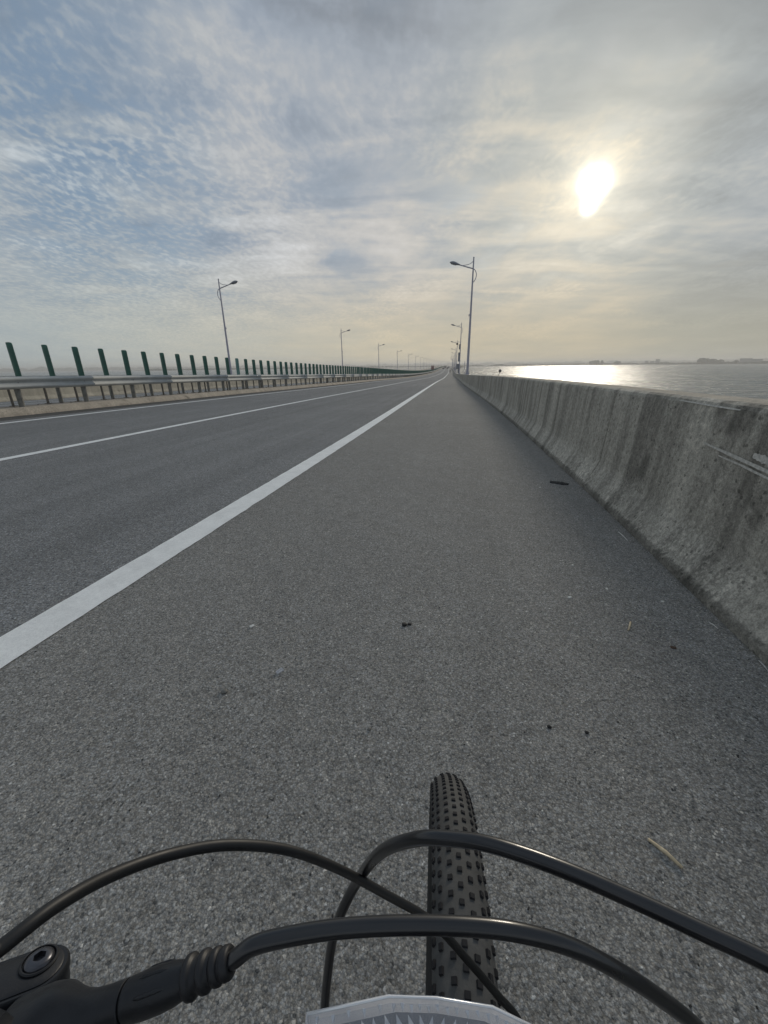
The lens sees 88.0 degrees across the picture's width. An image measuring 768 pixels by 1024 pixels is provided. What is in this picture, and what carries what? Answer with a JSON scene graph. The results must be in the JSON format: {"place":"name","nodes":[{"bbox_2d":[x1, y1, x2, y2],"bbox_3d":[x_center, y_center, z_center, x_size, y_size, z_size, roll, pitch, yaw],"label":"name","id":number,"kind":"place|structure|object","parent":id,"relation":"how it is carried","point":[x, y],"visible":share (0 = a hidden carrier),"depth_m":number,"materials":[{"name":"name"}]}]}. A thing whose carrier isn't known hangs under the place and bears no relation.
{"place":"outdoors","nodes":[
{"label":"outdoors","id":0,"kind":"place"},
{"bbox_2d":[0,367,438,406],"bbox_3d":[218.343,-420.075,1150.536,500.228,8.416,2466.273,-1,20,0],"label":"road","id":1,"kind":"structure","parent":0,"point":[26,402],"depth_m":23.21,"materials":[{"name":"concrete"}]},
{"bbox_2d":[0,367,443,417],"bbox_3d":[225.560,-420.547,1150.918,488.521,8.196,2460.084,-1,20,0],"label":"median kerb","id":2,"kind":"structure","parent":1,"relation":"on","point":[36,409],"depth_m":13.36,"materials":[{"name":"concrete"}]},
{"bbox_2d":[2,342,443,406],"bbox_3d":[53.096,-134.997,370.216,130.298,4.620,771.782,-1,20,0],"label":"glare screen","id":3,"kind":"object","parent":2,"relation":"on","point":[77,359],"visible":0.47,"depth_m":17.89,"materials":[{"name":"green plastic"}]},
{"bbox_2d":[0,365,453,402],"bbox_3d":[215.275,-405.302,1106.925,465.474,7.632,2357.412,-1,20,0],"label":"guardrail","id":4,"kind":"object","parent":2,"relation":"on","point":[59,394],"visible":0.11,"depth_m":15.63,"materials":[{"name":"metal"}]},
{"bbox_2d":[0,365,455,406],"bbox_3d":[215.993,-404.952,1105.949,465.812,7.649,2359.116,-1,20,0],"label":"guardrail","id":5,"kind":"object","parent":2,"relation":"on","point":[17,384],"visible":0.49,"depth_m":13.91,"materials":[{"name":"metal"}]},
{"bbox_2d":[221,688,227,693],"bbox_3d":[-0.563,0.631,1.399,0.026,0.013,0.022,-1,20,0],"label":"pebble","id":6,"kind":"object","parent":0,"point":[224,691],"visible":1,"depth_m":1.39,"materials":[{"name":"stone"}]},
{"bbox_2d":[0,366,451,636],"bbox_3d":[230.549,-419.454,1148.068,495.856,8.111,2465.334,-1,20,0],"label":"road","id":7,"kind":"structure","parent":0,"point":[75,519],"depth_m":4.51,"materials":[{"name":"grey asphalt"}]},
{"bbox_2d":[0,370,439,423],"bbox_3d":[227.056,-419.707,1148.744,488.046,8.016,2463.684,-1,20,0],"label":"lane marking","id":8,"kind":"object","parent":7,"relation":"on","point":[150,406],"visible":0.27,"depth_m":11.73,"materials":[{"name":"paint"}]},
{"bbox_2d":[0,373,440,460],"bbox_3d":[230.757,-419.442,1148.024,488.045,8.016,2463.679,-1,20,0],"label":"lane marking","id":9,"kind":"object","parent":7,"relation":"on","point":[26,454],"visible":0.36,"depth_m":6.94,"materials":[{"name":"paint"}]},
{"bbox_2d":[0,368,441,420],"bbox_3d":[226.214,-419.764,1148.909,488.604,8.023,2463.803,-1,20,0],"label":"gutter","id":10,"kind":"object","parent":7,"relation":"on","point":[57,413],"visible":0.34,"depth_m":12.81,"materials":[{"name":"grey concrete"}]},
{"bbox_2d":[0,372,448,667],"bbox_3d":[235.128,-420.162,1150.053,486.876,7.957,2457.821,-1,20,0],"label":"lane marking","id":11,"kind":"object","parent":7,"relation":"on","point":[18,641],"visible":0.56,"depth_m":2.24,"materials":[{"name":"paint"}]},
{"bbox_2d":[131,367,392,370],"bbox_3d":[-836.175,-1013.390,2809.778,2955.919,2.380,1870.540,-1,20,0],"label":"bank","id":12,"kind":"structure","parent":0,"point":[251,369],"depth_m":2036.05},
{"bbox_2d":[149,365,452,370],"bbox_3d":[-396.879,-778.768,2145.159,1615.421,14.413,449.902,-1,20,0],"label":"shoreline woods","id":13,"kind":"object","parent":12,"relation":"on","point":[298,367],"visible":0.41,"depth_m":2023.79,"materials":[{"name":"green plant"}]},
{"bbox_2d":[0,367,767,1023],"bbox_3d":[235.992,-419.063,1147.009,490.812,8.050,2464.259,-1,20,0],"label":"shoulder","id":14,"kind":"object","parent":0,"point":[374,561],"visible":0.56,"depth_m":1.23},
{"bbox_2d":[12,422,757,1008],"bbox_3d":[0.591,-0.546,4.709,2.880,0.127,8.375,3,20,10],"label":"dark grit","id":15,"kind":"object","parent":14,"relation":"on","point":[416,738],"visible":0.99,"depth_m":1.17,"materials":[{"name":"black rubber"}]},
{"bbox_2d":[14,423,756,968],"bbox_3d":[0.608,-0.572,4.785,2.851,0.132,8.529,3,20,10],"label":"pale grit","id":16,"kind":"object","parent":14,"relation":"on","point":[450,753],"visible":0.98,"depth_m":1.23,"materials":[{"name":"grey gravel"}]},
{"bbox_2d":[648,838,682,867],"bbox_3d":[0.660,0.799,0.933,0.010,0.011,0.073,-14,24,-32],"label":"stick","id":17,"kind":"object","parent":14,"relation":"on","point":[666,852],"visible":1,"depth_m":0.93,"materials":[{"name":"beige wood"}]},
{"bbox_2d":[0,772,767,1023],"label":"bicycle","id":18,"kind":"object","parent":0,"point":[458,927],"visible":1,"depth_m":0.12,"materials":[{"name":"rubber"}]},
{"bbox_2d":[0,364,767,399],"bbox_3d":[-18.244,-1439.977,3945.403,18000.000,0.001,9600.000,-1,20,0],"label":"river water","id":19,"kind":"structure","parent":0,"point":[744,380],"depth_m":351.04,"materials":[{"name":"grey liquid"}]},
{"bbox_3d":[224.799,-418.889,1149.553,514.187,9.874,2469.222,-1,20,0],"label":"bridge deck","id":20,"kind":"structure","parent":19,"relation":"in","visible":0},
{"bbox_2d":[0,366,441,401],"bbox_3d":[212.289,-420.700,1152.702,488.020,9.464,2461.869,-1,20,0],"label":"concrete parapet","id":21,"kind":"structure","parent":20,"relation":"on","point":[39,394],"depth_m":29.59,"materials":[{"name":"grey concrete"}]},
{"bbox_2d":[217,279,237,374],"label":"street lamp","id":22,"kind":"object","parent":21,"relation":"on","point":[232,282],"visible":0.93,"depth_m":43.38,"materials":[{"name":"metal"}]},
{"bbox_2d":[340,329,349,365],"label":"street lamp","id":23,"kind":"object","parent":21,"relation":"on","point":[341,345],"visible":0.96,"depth_m":89.45,"materials":[{"name":"metal"}]},
{"bbox_2d":[452,365,767,666],"bbox_3d":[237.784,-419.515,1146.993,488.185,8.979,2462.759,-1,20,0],"label":"concrete parapet","id":24,"kind":"structure","parent":20,"relation":"on","point":[675,483],"depth_m":2.42,"materials":[{"name":"grey concrete"}]},
{"bbox_2d":[451,323,462,373],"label":"street lamp","id":25,"kind":"object","parent":24,"relation":"on","point":[460,345],"visible":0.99,"depth_m":84.00,"materials":[{"name":"metal"}]},
{"bbox_2d":[450,257,476,374],"bbox_3d":[7.347,-18.503,38.042,2.515,10.120,0.420,2,20,9],"label":"street lamp","id":26,"kind":"object","parent":24,"relation":"on","point":[470,315],"visible":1,"depth_m":37.65,"materials":[{"name":"metal"}]},
{"bbox_2d":[0,0,767,368],"label":"sky","id":27,"kind":"structure","parent":0,"point":[601,166],"materials":[{"name":"blue"}]},
{"bbox_2d":[550,481,568,484],"bbox_3d":[1.761,-0.296,3.991,0.175,0.016,0.110,12,24,32],"label":"rubber strip","id":28,"kind":"object","parent":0,"point":[558,482],"visible":1,"depth_m":3.98,"materials":[{"name":"black rubber"}]},
{"bbox_2d":[469,363,767,366],"bbox_3d":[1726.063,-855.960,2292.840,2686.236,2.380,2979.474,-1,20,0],"label":"bank","id":29,"kind":"structure","parent":0,"point":[644,364],"depth_m":1778.03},
{"bbox_2d":[462,362,699,365],"bbox_3d":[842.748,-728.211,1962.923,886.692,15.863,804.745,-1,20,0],"label":"shoreline woods","id":30,"kind":"object","parent":29,"relation":"on","point":[588,364],"visible":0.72,"depth_m":2013.44,"materials":[{"name":"plant"}]},
{"bbox_2d":[714,359,723,363],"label":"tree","id":31,"kind":"object","parent":29,"relation":"on","point":[719,361],"visible":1,"depth_m":1515.39,"materials":[{"name":"plant"}]},
{"bbox_2d":[700,361,767,363],"bbox_3d":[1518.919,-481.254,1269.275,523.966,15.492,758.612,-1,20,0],"label":"shoreline woods","id":32,"kind":"object","parent":29,"relation":"on","point":[728,362],"visible":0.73,"depth_m":1482.46,"materials":[{"name":"plant"}]},
{"bbox_2d":[740,358,752,361],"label":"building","id":33,"kind":"structure","parent":29,"relation":"on","point":[745,359],"depth_m":1460.56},
{"bbox_2d":[492,406,767,672],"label":"gutter grit","id":34,"kind":"object","parent":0,"point":[659,564],"visible":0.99,"depth_m":2.23,"materials":[{"name":"gravel"}]},
{"bbox_3d":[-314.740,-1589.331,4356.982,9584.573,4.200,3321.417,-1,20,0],"label":"far bank","id":35,"kind":"structure","parent":0,"visible":0},
{"bbox_2d":[0,358,767,371],"bbox_3d":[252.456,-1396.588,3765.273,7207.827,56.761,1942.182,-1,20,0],"label":"distant woods","id":36,"kind":"object","parent":35,"relation":"on","point":[41,368],"visible":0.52,"depth_m":4127.90,"materials":[{"name":"plant"}]}
]}

